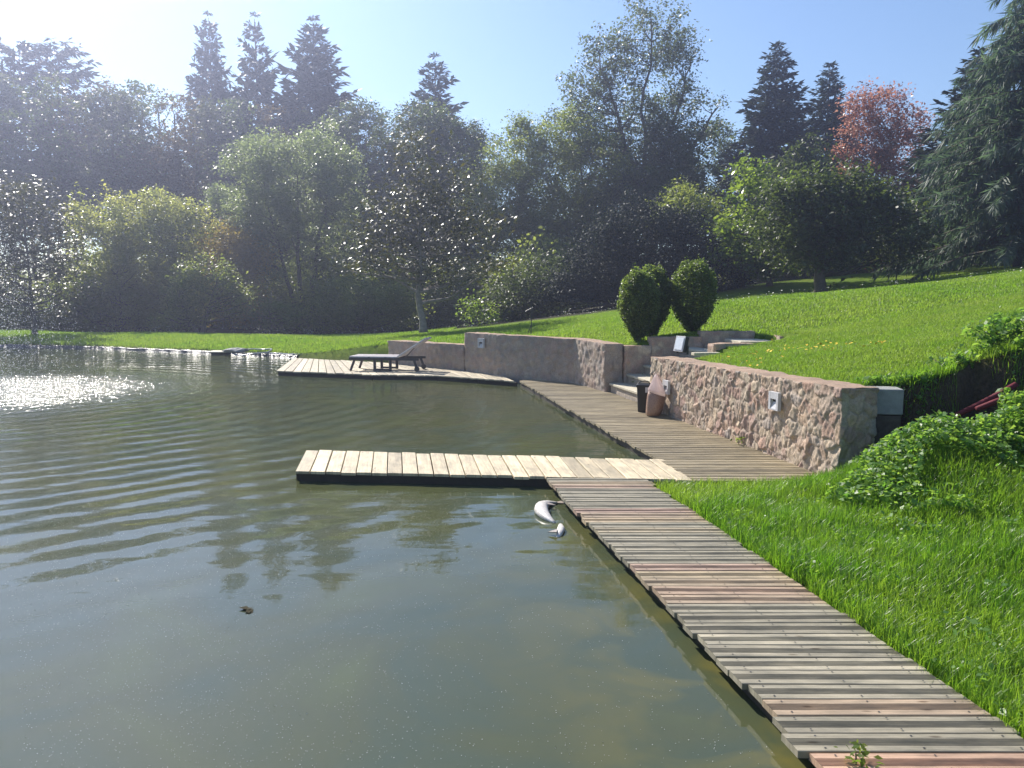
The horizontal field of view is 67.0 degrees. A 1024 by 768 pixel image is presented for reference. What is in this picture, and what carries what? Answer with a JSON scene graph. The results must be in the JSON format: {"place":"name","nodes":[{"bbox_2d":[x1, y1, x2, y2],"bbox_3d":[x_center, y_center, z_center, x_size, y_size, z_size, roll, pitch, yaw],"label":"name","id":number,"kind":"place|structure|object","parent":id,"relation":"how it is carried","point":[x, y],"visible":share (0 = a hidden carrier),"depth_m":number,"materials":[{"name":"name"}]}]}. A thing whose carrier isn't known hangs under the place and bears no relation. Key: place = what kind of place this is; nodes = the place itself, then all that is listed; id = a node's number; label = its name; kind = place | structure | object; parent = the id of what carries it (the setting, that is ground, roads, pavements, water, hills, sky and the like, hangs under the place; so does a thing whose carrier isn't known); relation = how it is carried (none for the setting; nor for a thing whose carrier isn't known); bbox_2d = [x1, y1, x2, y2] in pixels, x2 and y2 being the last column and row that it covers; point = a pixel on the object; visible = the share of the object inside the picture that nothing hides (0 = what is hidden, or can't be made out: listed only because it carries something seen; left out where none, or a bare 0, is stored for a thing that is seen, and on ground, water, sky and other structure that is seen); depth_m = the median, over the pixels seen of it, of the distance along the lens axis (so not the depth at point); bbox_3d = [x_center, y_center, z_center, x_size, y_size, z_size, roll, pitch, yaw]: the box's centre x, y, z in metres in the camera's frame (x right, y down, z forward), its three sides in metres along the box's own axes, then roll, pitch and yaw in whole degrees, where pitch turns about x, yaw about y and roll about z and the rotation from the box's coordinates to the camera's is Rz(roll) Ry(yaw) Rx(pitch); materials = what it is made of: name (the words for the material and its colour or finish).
{"place":"outdoors","nodes":[
{"label":"outdoors","id":0,"kind":"place"},
{"bbox_2d":[1,443,740,766],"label":"floating fluff","id":1,"kind":"object","parent":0,"point":[236,623],"visible":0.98,"depth_m":4.91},
{"bbox_2d":[0,347,814,767],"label":"pond water","id":2,"kind":"structure","parent":0,"point":[232,425],"depth_m":5.47,"materials":[{"name":"liquid"}]},
{"bbox_2d":[0,224,158,408],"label":"fountain spray","id":3,"kind":"object","parent":2,"relation":"on","point":[30,338],"visible":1,"depth_m":17.05,"materials":[{"name":"white"}]},
{"bbox_2d":[276,358,516,385],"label":"sun deck","id":4,"kind":"structure","parent":2,"relation":"on","point":[300,367],"depth_m":19.82,"materials":[{"name":"brown wood"}]},
{"bbox_2d":[349,337,430,371],"bbox_3d":[-3.185,-0.798,20.343,2.040,0.874,0.768,1,7,8],"label":"sun lounger","id":5,"kind":"object","parent":4,"relation":"on","point":[389,357],"visible":1,"depth_m":20.11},
{"bbox_2d":[296,450,692,486],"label":"jetty","id":6,"kind":"object","parent":2,"relation":"in","point":[524,470],"visible":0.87,"depth_m":8.88,"materials":[{"name":"brown wood"}]},
{"bbox_2d":[534,500,564,522],"bbox_3d":[0.386,1.213,7.621,0.320,0.101,0.837,2,7,18],"label":"fish","id":7,"kind":"object","parent":2,"relation":"on","point":[541,510],"visible":0.98,"depth_m":7.44},
{"bbox_2d":[0,0,1022,281],"label":"sky","id":8,"kind":"structure","parent":0,"point":[504,55],"materials":[{"name":"blue"}]},
{"bbox_2d":[0,259,1023,734],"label":"ground","id":9,"kind":"structure","parent":0,"point":[978,381],"depth_m":18.11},
{"bbox_2d":[0,261,48,329],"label":"thicket shrub","id":10,"kind":"object","parent":9,"relation":"on","point":[10,320],"visible":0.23,"depth_m":40.69,"materials":[{"name":"green plant"}]},
{"bbox_2d":[0,72,60,274],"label":"woodland tree","id":11,"kind":"object","parent":9,"relation":"on","point":[6,93],"visible":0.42,"depth_m":58.83,"materials":[{"name":"green plant"}]},
{"bbox_2d":[0,36,93,280],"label":"cedar tree","id":12,"kind":"object","parent":9,"relation":"on","point":[9,52],"visible":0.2,"depth_m":64.71,"materials":[{"name":"green plant"}]},
{"bbox_2d":[0,157,103,334],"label":"magnolia tree","id":13,"kind":"object","parent":9,"relation":"on","point":[42,266],"visible":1,"depth_m":34.90,"materials":[{"name":"green plant"}]},
{"bbox_2d":[0,68,107,281],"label":"woodland tree","id":14,"kind":"object","parent":9,"relation":"on","point":[45,167],"visible":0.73,"depth_m":55.55,"materials":[{"name":"green plant"}]},
{"bbox_2d":[0,276,112,331],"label":"thicket shrub","id":15,"kind":"object","parent":9,"relation":"on","point":[49,325],"visible":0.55,"depth_m":40.40,"materials":[{"name":"green plant"}]},
{"bbox_2d":[2,37,121,275],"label":"cedar tree","id":16,"kind":"object","parent":9,"relation":"on","point":[68,52],"visible":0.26,"depth_m":66.63,"materials":[{"name":"green plant"}]},
{"bbox_2d":[22,73,137,262],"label":"woodland tree","id":17,"kind":"object","parent":9,"relation":"on","point":[77,141],"visible":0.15,"depth_m":59.66,"materials":[{"name":"green plant"}]},
{"bbox_2d":[33,246,144,331],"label":"thicket shrub","id":18,"kind":"object","parent":9,"relation":"on","point":[91,315],"visible":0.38,"depth_m":40.59,"materials":[{"name":"green plant"}]},
{"bbox_2d":[44,75,133,256],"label":"woodland tree","id":19,"kind":"object","parent":9,"relation":"on","point":[94,90],"visible":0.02,"depth_m":64.40,"materials":[{"name":"green plant"}]},
{"bbox_2d":[60,85,171,266],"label":"woodland tree","id":20,"kind":"object","parent":9,"relation":"on","point":[89,175],"visible":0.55,"depth_m":55.64,"materials":[{"name":"green plant"}]},
{"bbox_2d":[54,179,188,331],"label":"willow shrub","id":21,"kind":"object","parent":9,"relation":"on","point":[118,287],"visible":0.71,"depth_m":40.80,"materials":[{"name":"green plant"}]},
{"bbox_2d":[75,83,173,282],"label":"woodland tree","id":22,"kind":"object","parent":9,"relation":"on","point":[127,95],"visible":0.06,"depth_m":62.20,"materials":[{"name":"green plant"}]},
{"bbox_2d":[83,80,205,280],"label":"woodland tree","id":23,"kind":"object","parent":9,"relation":"on","point":[142,139],"visible":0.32,"depth_m":56.75,"materials":[{"name":"green plant"}]},
{"bbox_2d":[0,344,297,357],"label":"pond liner","id":24,"kind":"object","parent":9,"relation":"on","point":[147,349],"visible":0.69,"depth_m":28.96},
{"bbox_2d":[88,183,228,331],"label":"willow shrub","id":25,"kind":"object","parent":9,"relation":"on","point":[184,210],"visible":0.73,"depth_m":41.60,"materials":[{"name":"green plant"}]},
{"bbox_2d":[109,79,210,264],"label":"woodland tree","id":26,"kind":"object","parent":9,"relation":"on","point":[152,102],"visible":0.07,"depth_m":63.44,"materials":[{"name":"green plant"}]},
{"bbox_2d":[109,89,230,265],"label":"woodland tree","id":27,"kind":"object","parent":9,"relation":"on","point":[179,179],"visible":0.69,"depth_m":55.75,"materials":[{"name":"green plant"}]},
{"bbox_2d":[163,10,239,258],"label":"fir tree","id":28,"kind":"object","parent":9,"relation":"on","point":[202,86],"visible":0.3,"depth_m":66.57,"materials":[{"name":"green plant"}]},
{"bbox_2d":[157,93,249,269],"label":"woodland tree","id":29,"kind":"object","parent":9,"relation":"on","point":[206,112],"visible":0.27,"depth_m":58.56,"materials":[{"name":"green plant"}]},
{"bbox_2d":[144,248,270,332],"bbox_3d":[-15.547,-4.577,38.956,6.364,4.491,3.963,0,7,0],"label":"shrub","id":30,"kind":"object","parent":9,"relation":"on","point":[180,305],"visible":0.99,"depth_m":38.99,"materials":[{"name":"green plant"}]},
{"bbox_2d":[171,265,273,327],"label":"thicket shrub","id":31,"kind":"object","parent":9,"relation":"on","point":[219,326],"visible":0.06,"depth_m":47.22,"materials":[{"name":"green plant"}]},
{"bbox_2d":[0,326,456,354],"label":"bank grass","id":32,"kind":"structure","parent":9,"relation":"on","point":[331,342],"depth_m":31.01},
{"bbox_2d":[182,215,281,330],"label":"golden shrub","id":33,"kind":"object","parent":9,"relation":"on","point":[232,251],"visible":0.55,"depth_m":43.04,"materials":[{"name":"green plant"}]},
{"bbox_2d":[193,176,283,329],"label":"alder tree","id":34,"kind":"object","parent":9,"relation":"on","point":[216,202],"visible":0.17,"depth_m":45.74,"materials":[{"name":"green plant"}]},
{"bbox_2d":[195,11,292,286],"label":"fir tree","id":35,"kind":"object","parent":9,"relation":"on","point":[263,84],"visible":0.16,"depth_m":64.69,"materials":[{"name":"green plant"}]},
{"bbox_2d":[194,96,299,229],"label":"woodland tree","id":36,"kind":"object","parent":9,"relation":"on","point":[233,114],"visible":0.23,"depth_m":56.88,"materials":[{"name":"green plant"}]},
{"bbox_2d":[236,294,312,334],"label":"shrub","id":37,"kind":"object","parent":9,"relation":"on","point":[279,308],"visible":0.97,"depth_m":40.15,"materials":[{"name":"green plant"}]},
{"bbox_2d":[240,103,332,280],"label":"woodland tree","id":38,"kind":"object","parent":9,"relation":"on","point":[269,118],"visible":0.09,"depth_m":57.51,"materials":[{"name":"green plant"}]},
{"bbox_2d":[251,252,334,328],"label":"thicket shrub","id":39,"kind":"object","parent":9,"relation":"on","point":[279,289],"visible":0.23,"depth_m":46.30,"materials":[{"name":"green plant"}]},
{"bbox_2d":[210,114,377,329],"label":"ash tree","id":40,"kind":"object","parent":9,"relation":"on","point":[284,206],"visible":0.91,"depth_m":43.33,"materials":[{"name":"green plant"}]},
{"bbox_2d":[277,103,342,263],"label":"woodland tree","id":41,"kind":"object","parent":9,"relation":"on","point":[310,121],"visible":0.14,"depth_m":58.73,"materials":[{"name":"green plant"}]},
{"bbox_2d":[248,14,377,283],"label":"fir tree","id":42,"kind":"object","parent":9,"relation":"on","point":[315,89],"visible":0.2,"depth_m":62.45,"materials":[{"name":"green plant"}]},
{"bbox_2d":[274,262,370,329],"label":"thicket shrub","id":43,"kind":"object","parent":9,"relation":"on","point":[303,297],"visible":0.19,"depth_m":44.44,"materials":[{"name":"green plant"}]},
{"bbox_2d":[279,95,422,290],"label":"broadleaf tree","id":44,"kind":"object","parent":9,"relation":"on","point":[352,109],"visible":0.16,"depth_m":53.08,"materials":[{"name":"green plant"}]},
{"bbox_2d":[292,268,435,334],"bbox_3d":[-8.070,-4.311,39.953,7.833,3.625,4.707,2,7,19],"label":"undergrowth shrub","id":45,"kind":"object","parent":9,"relation":"on","point":[377,309],"visible":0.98,"depth_m":39.58,"materials":[{"name":"green plant"}]},
{"bbox_2d":[353,107,417,279],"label":"woodland tree","id":46,"kind":"object","parent":9,"relation":"on","point":[381,114],"visible":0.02,"depth_m":59.12,"materials":[{"name":"green plant"}]},
{"bbox_2d":[346,248,454,330],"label":"thicket shrub","id":47,"kind":"object","parent":9,"relation":"on","point":[414,286],"visible":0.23,"depth_m":44.94,"materials":[{"name":"green plant"}]},
{"bbox_2d":[333,92,511,324],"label":"broadleaf tree","id":48,"kind":"object","parent":9,"relation":"on","point":[438,125],"visible":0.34,"depth_m":49.91,"materials":[{"name":"green plant"}]},
{"bbox_2d":[387,340,465,370],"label":"stone wall","id":49,"kind":"structure","parent":9,"relation":"on","point":[443,355],"depth_m":20.90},
{"bbox_2d":[319,119,534,332],"bbox_3d":[-3.196,-5.802,29.302,7.956,7.964,5.157,-3,7,-22],"label":"magnolia tree","id":50,"kind":"object","parent":9,"relation":"on","point":[416,269],"visible":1,"depth_m":28.87,"materials":[{"name":"green plant"}]},
{"bbox_2d":[386,52,508,270],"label":"fir tree","id":51,"kind":"object","parent":9,"relation":"on","point":[431,87],"visible":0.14,"depth_m":61.16,"materials":[{"name":"green plant"}]},
{"bbox_2d":[423,271,477,328],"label":"thicket shrub","id":52,"kind":"object","parent":9,"relation":"on","point":[440,311],"visible":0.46,"depth_m":42.46,"materials":[{"name":"green plant"}]},
{"bbox_2d":[421,250,498,327],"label":"hazel shrub","id":53,"kind":"object","parent":9,"relation":"on","point":[449,314],"visible":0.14,"depth_m":42.87,"materials":[{"name":"green plant"}]},
{"bbox_2d":[453,288,502,326],"bbox_3d":[-1.347,-3.390,33.795,2.562,1.838,2.465,0,7,0],"label":"bright shrub","id":54,"kind":"object","parent":9,"relation":"on","point":[476,311],"visible":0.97,"depth_m":33.67,"materials":[{"name":"green plant"}]},
{"bbox_2d":[442,256,543,323],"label":"thicket shrub","id":55,"kind":"object","parent":9,"relation":"on","point":[473,292],"visible":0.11,"depth_m":42.34,"materials":[{"name":"green plant"}]},
{"bbox_2d":[446,106,590,275],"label":"conical tree","id":56,"kind":"object","parent":9,"relation":"on","point":[520,172],"visible":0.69,"depth_m":44.85,"materials":[{"name":"green plant"}]},
{"bbox_2d":[474,241,580,321],"bbox_3d":[0.794,-4.745,36.017,5.694,3.675,4.512,0,7,0],"label":"laurel shrub","id":57,"kind":"object","parent":9,"relation":"on","point":[522,295],"visible":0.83,"depth_m":35.45,"materials":[{"name":"green plant"}]},
{"bbox_2d":[468,225,591,316],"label":"thicket shrub","id":58,"kind":"object","parent":9,"relation":"on","point":[556,247],"visible":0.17,"depth_m":40.64,"materials":[{"name":"green plant"}]},
{"bbox_2d":[464,332,623,392],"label":"stone wall","id":59,"kind":"structure","parent":9,"relation":"on","point":[596,364],"depth_m":17.82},
{"bbox_2d":[518,95,650,305],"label":"birch tree","id":60,"kind":"object","parent":9,"relation":"on","point":[569,157],"visible":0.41,"depth_m":44.62,"materials":[{"name":"green plant"}]},
{"bbox_2d":[533,0,733,261],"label":"tall ash tree","id":61,"kind":"object","parent":9,"relation":"on","point":[605,83],"visible":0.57,"depth_m":46.01,"materials":[{"name":"green plant"}]},
{"bbox_2d":[623,345,651,382],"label":"stone wall","id":62,"kind":"structure","parent":9,"relation":"on","point":[636,358],"depth_m":15.88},
{"bbox_2d":[616,262,660,340],"bbox_3d":[2.658,-1.690,16.303,0.976,1.744,0.995,0,7,0],"label":"clipped bush","id":63,"kind":"object","parent":9,"relation":"on","point":[638,318],"visible":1,"depth_m":16.09,"materials":[{"name":"green plant"}]},
{"bbox_2d":[526,182,759,304],"bbox_3d":[6.340,-6.198,34.646,9.688,5.626,8.136,4,8,28],"label":"laurel mass","id":64,"kind":"object","parent":9,"relation":"on","point":[601,281],"visible":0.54,"depth_m":33.42,"materials":[{"name":"green plant"}]},
{"bbox_2d":[636,261,672,335],"bbox_3d":[3.086,-1.836,17.008,0.930,1.715,0.944,0,7,0],"label":"clipped bush","id":65,"kind":"object","parent":9,"relation":"on","point":[660,276],"visible":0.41,"depth_m":16.80,"materials":[{"name":"green plant"}]},
{"bbox_2d":[591,99,723,249],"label":"ivy clad tree","id":66,"kind":"object","parent":9,"relation":"on","point":[658,176],"visible":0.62,"depth_m":44.82,"materials":[{"name":"green plant"}]},
{"bbox_2d":[609,347,707,401],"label":"stone steps","id":67,"kind":"structure","parent":9,"relation":"on","point":[628,390],"depth_m":15.39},
{"bbox_2d":[520,379,816,483],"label":"walkway","id":68,"kind":"structure","parent":9,"relation":"on","point":[690,451],"depth_m":10.74,"materials":[{"name":"brown wood"}]},
{"bbox_2d":[636,380,650,411],"bbox_3d":[2.251,0.202,13.164,0.270,0.533,0.270,1,7,12],"label":"waste bin","id":69,"kind":"object","parent":68,"relation":"on","point":[642,390],"visible":0.66,"depth_m":13.06,"materials":[{"name":"black plastic"}]},
{"bbox_2d":[647,336,703,356],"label":"stone wall","id":70,"kind":"structure","parent":9,"relation":"on","point":[661,345],"depth_m":15.94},
{"bbox_2d":[645,174,742,250],"bbox_3d":[8.383,-7.010,35.979,5.256,5.493,3.931,0,7,0],"label":"lime tree","id":71,"kind":"object","parent":9,"relation":"on","point":[688,192],"visible":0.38,"depth_m":35.76,"materials":[{"name":"green plant"}]},
{"bbox_2d":[670,256,719,331],"bbox_3d":[3.963,-1.905,16.897,1.108,1.861,1.158,0,7,0],"label":"clipped bush","id":72,"kind":"object","parent":9,"relation":"on","point":[699,311],"visible":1,"depth_m":16.66,"materials":[{"name":"green plant"}]},
{"bbox_2d":[374,265,1023,345],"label":"lawn grass","id":73,"kind":"structure","parent":9,"relation":"on","point":[578,325],"depth_m":18.47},
{"bbox_2d":[697,331,754,348],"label":"stone wall","id":74,"kind":"structure","parent":9,"relation":"on","point":[708,337],"depth_m":16.06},
{"bbox_2d":[690,112,772,282],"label":"open tree","id":75,"kind":"object","parent":9,"relation":"on","point":[721,186],"visible":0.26,"depth_m":53.22,"materials":[{"name":"green plant"}]},
{"bbox_2d":[708,342,754,351],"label":"stone wall","id":76,"kind":"structure","parent":9,"relation":"on","point":[713,347],"depth_m":14.21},
{"bbox_2d":[713,239,799,283],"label":"thicket shrub","id":77,"kind":"object","parent":9,"relation":"on","point":[773,277],"visible":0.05,"depth_m":46.76,"materials":[{"name":"green plant"}]},
{"bbox_2d":[701,150,820,285],"bbox_3d":[10.407,-6.974,32.712,5.312,5.736,4.153,0,7,0],"label":"chestnut tree","id":78,"kind":"object","parent":9,"relation":"on","point":[726,229],"visible":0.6,"depth_m":32.26,"materials":[{"name":"green plant"}]},
{"bbox_2d":[698,40,829,254],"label":"spruce tree","id":79,"kind":"object","parent":9,"relation":"on","point":[768,137],"visible":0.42,"depth_m":51.39,"materials":[{"name":"green plant"}]},
{"bbox_2d":[650,356,878,473],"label":"stone wall","id":80,"kind":"structure","parent":9,"relation":"on","point":[816,424],"depth_m":9.50,"materials":[{"name":"stone"}]},
{"bbox_2d":[673,336,688,354],"bbox_3d":[2.912,-0.669,13.308,0.152,0.312,0.272,-4,8,-28],"label":"floodlight","id":81,"kind":"object","parent":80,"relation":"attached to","point":[681,344],"visible":1,"depth_m":13.23,"materials":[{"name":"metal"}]},
{"bbox_2d":[768,391,781,410],"bbox_3d":[3.200,0.207,9.421,0.045,0.220,0.220,-1,7,-12],"label":"wall light","id":82,"kind":"object","parent":80,"relation":"attached to","point":[774,400],"visible":1,"depth_m":9.40,"materials":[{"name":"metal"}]},
{"bbox_2d":[547,478,1023,767],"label":"boardwalk","id":83,"kind":"structure","parent":9,"relation":"on","point":[814,677],"depth_m":4.37,"materials":[{"name":"wood"}]},
{"bbox_2d":[833,739,883,767],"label":"weed plant","id":84,"kind":"object","parent":83,"relation":"on","point":[862,761],"visible":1,"depth_m":3.29,"materials":[{"name":"green plant"}]},
{"bbox_2d":[746,128,850,277],"bbox_3d":[13.982,-8.579,37.171,6.028,7.142,4.361,0,7,0],"label":"oak tree","id":85,"kind":"object","parent":9,"relation":"on","point":[797,154],"visible":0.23,"depth_m":36.28,"materials":[{"name":"green plant"}]},
{"bbox_2d":[773,241,868,276],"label":"laurel shrub","id":86,"kind":"object","parent":9,"relation":"on","point":[792,271],"visible":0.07,"depth_m":46.15,"materials":[{"name":"green plant"}]},
{"bbox_2d":[787,60,875,181],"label":"spruce tree","id":87,"kind":"object","parent":9,"relation":"on","point":[823,107],"visible":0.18,"depth_m":52.59,"materials":[{"name":"green plant"}]},
{"bbox_2d":[650,393,1023,738],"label":"long grass","id":88,"kind":"structure","parent":9,"relation":"on","point":[938,575],"depth_m":5.74,"materials":[{"name":"plant"}]},
{"bbox_2d":[738,151,951,292],"bbox_3d":[11.955,-5.808,28.184,7.240,5.211,5.171,3,7,22],"label":"chestnut tree","id":89,"kind":"object","parent":9,"relation":"on","point":[870,211],"visible":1,"depth_m":27.34,"materials":[{"name":"green plant"}]},
{"bbox_2d":[693,430,1023,731],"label":"clover patch","id":90,"kind":"object","parent":9,"relation":"on","point":[975,621],"visible":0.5,"depth_m":5.91,"materials":[{"name":"green plant"}]},
{"bbox_2d":[694,291,1023,385],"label":"lawn grass","id":91,"kind":"structure","parent":9,"relation":"on","point":[917,335],"depth_m":11.77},
{"bbox_2d":[824,75,936,269],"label":"red oak tree","id":92,"kind":"object","parent":9,"relation":"on","point":[888,151],"visible":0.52,"depth_m":45.21,"materials":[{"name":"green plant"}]},
{"bbox_2d":[874,386,903,443],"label":"concrete block","id":93,"kind":"structure","parent":9,"relation":"on","point":[889,407],"depth_m":8.41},
{"bbox_2d":[844,418,962,466],"bbox_3d":[3.877,0.695,7.733,0.917,0.814,0.843,0,7,0],"label":"nettle patch","id":94,"kind":"object","parent":9,"relation":"on","point":[859,457],"visible":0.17,"depth_m":7.45,"materials":[{"name":"green plant"}]},
{"bbox_2d":[825,387,1023,518],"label":"nettle patch","id":95,"kind":"object","parent":9,"relation":"on","point":[975,429],"visible":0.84,"depth_m":7.14,"materials":[{"name":"green plant"}]},
{"bbox_2d":[845,334,1023,422],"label":"tussock grass","id":96,"kind":"structure","parent":9,"relation":"on","point":[951,366],"depth_m":8.62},
{"bbox_2d":[854,337,1023,424],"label":"ivy patch","id":97,"kind":"object","parent":9,"relation":"on","point":[1017,340],"visible":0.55,"depth_m":8.58,"materials":[{"name":"green plant"}]},
{"bbox_2d":[861,46,1017,258],"bbox_3d":[20.563,-10.185,35.311,8.335,9.740,8.679,-4,8,-28],"label":"spruce tree","id":98,"kind":"object","parent":9,"relation":"on","point":[931,149],"visible":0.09,"depth_m":34.86,"materials":[{"name":"green plant"}]},
{"bbox_2d":[871,0,1023,281],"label":"cedar tree","id":99,"kind":"object","parent":9,"relation":"on","point":[992,149],"visible":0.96,"depth_m":27.91,"materials":[{"name":"green plant"}]},
{"bbox_2d":[926,344,980,368],"bbox_3d":[5.058,-0.300,8.892,0.565,0.325,0.398,5,8,37],"label":"bramble plant","id":100,"kind":"object","parent":9,"relation":"on","point":[959,357],"visible":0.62,"depth_m":8.81,"materials":[{"name":"green plant"}]},
{"bbox_2d":[948,382,1017,418],"bbox_3d":[5.052,0.188,8.317,0.753,0.420,0.088,0,7,-4],"label":"pipe","id":101,"kind":"object","parent":9,"relation":"on","point":[970,408],"visible":0.61,"depth_m":8.30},
{"bbox_2d":[961,306,1023,348],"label":"bramble plant","id":102,"kind":"object","parent":9,"relation":"on","point":[1007,332],"visible":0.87,"depth_m":8.91,"materials":[{"name":"green plant"}]},
{"bbox_2d":[996,387,1023,410],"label":"bramble plant","id":103,"kind":"object","parent":9,"relation":"on","point":[1006,397],"visible":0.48,"depth_m":7.70,"materials":[{"name":"green plant"}]},
{"bbox_2d":[646,374,664,415],"bbox_3d":[2.360,0.181,12.709,0.313,0.680,0.282,1,7,8],"label":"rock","id":104,"kind":"object","parent":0,"point":[655,401],"visible":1,"depth_m":12.64,"materials":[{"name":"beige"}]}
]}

